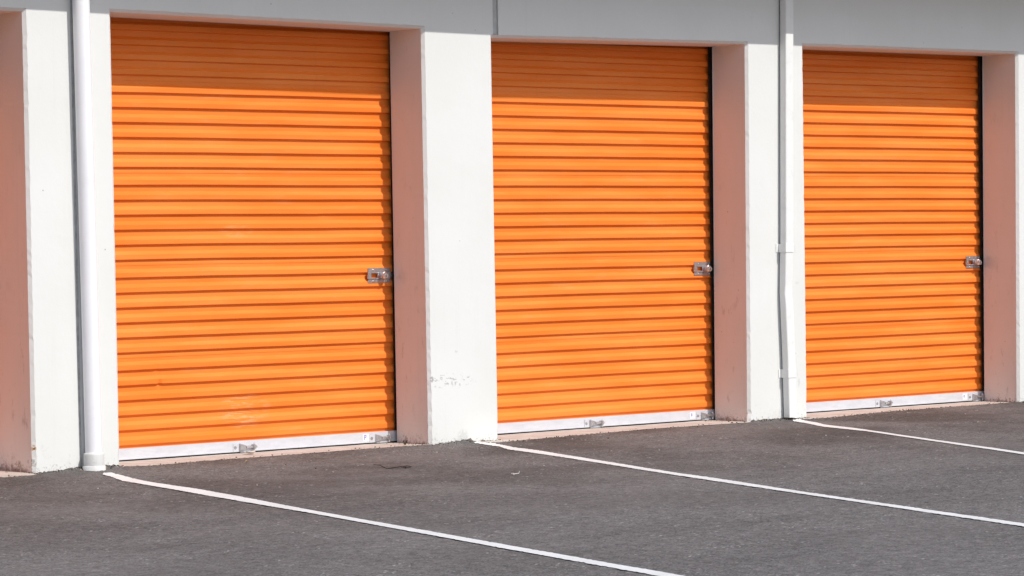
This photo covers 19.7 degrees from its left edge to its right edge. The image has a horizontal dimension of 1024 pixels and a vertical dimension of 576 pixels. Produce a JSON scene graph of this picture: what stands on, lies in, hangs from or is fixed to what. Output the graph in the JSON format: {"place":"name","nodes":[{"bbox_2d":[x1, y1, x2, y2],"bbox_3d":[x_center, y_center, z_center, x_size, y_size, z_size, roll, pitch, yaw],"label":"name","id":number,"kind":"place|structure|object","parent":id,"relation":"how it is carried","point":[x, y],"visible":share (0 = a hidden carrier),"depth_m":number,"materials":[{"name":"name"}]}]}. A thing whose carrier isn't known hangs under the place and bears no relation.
{"place":"outdoors","nodes":[
{"label":"outdoors","id":0,"kind":"place"},
{"bbox_2d":[0,0,1023,476],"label":"storage building","id":1,"kind":"structure","parent":0,"point":[236,228],"depth_m":19.34,"materials":[{"name":"paint"}]},
{"bbox_2d":[110,17,396,461],"bbox_3d":[-1.680,-0.386,18.495,2.555,2.849,0.085,-2,1,-41],"label":"roller door","id":2,"kind":"structure","parent":1,"relation":"in","point":[254,244],"depth_m":18.55,"materials":[{"name":"orange metal"}]},
{"bbox_2d":[491,42,714,434],"bbox_3d":[0.545,-0.448,20.396,2.519,2.848,0.085,-2,1,-41],"label":"roller door","id":3,"kind":"structure","parent":1,"relation":"in","point":[603,153],"depth_m":20.50,"materials":[{"name":"orange metal"}]},
{"bbox_2d":[802,50,983,412],"bbox_3d":[2.777,-0.510,22.305,2.542,2.848,0.085,-2,1,-41],"label":"roller door","id":4,"kind":"structure","parent":1,"relation":"in","point":[893,142],"depth_m":22.44,"materials":[{"name":"orange metal"}]},
{"bbox_2d":[0,401,1023,575],"bbox_3d":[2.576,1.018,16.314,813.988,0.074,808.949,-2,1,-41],"label":"asphalt pavement","id":5,"kind":"structure","parent":0,"point":[73,522],"depth_m":14.49,"materials":[{"name":"grey asphalt"}]},
{"bbox_2d":[374,464,410,468],"bbox_3d":[-0.729,1.040,17.187,0.104,0.020,0.374,-2,1,-41],"label":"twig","id":6,"kind":"object","parent":5,"relation":"on","point":[397,467],"visible":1,"depth_m":17.10,"materials":[{"name":"wood"}]},
{"bbox_2d":[103,472,682,575],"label":"parking line","id":7,"kind":"object","parent":5,"relation":"on","point":[266,503],"visible":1,"depth_m":13.59,"materials":[{"name":"paint"}]},
{"bbox_2d":[474,441,1023,525],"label":"parking line","id":8,"kind":"object","parent":5,"relation":"on","point":[756,485],"visible":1,"depth_m":15.62,"materials":[{"name":"paint"}]},
{"bbox_2d":[793,419,1023,453],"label":"parking line","id":9,"kind":"object","parent":5,"relation":"on","point":[813,423],"visible":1,"depth_m":19.25,"materials":[{"name":"paint"}]},
{"bbox_2d":[8,401,1023,476],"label":"grit","id":10,"kind":"object","parent":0,"point":[490,440],"visible":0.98,"depth_m":19.27,"materials":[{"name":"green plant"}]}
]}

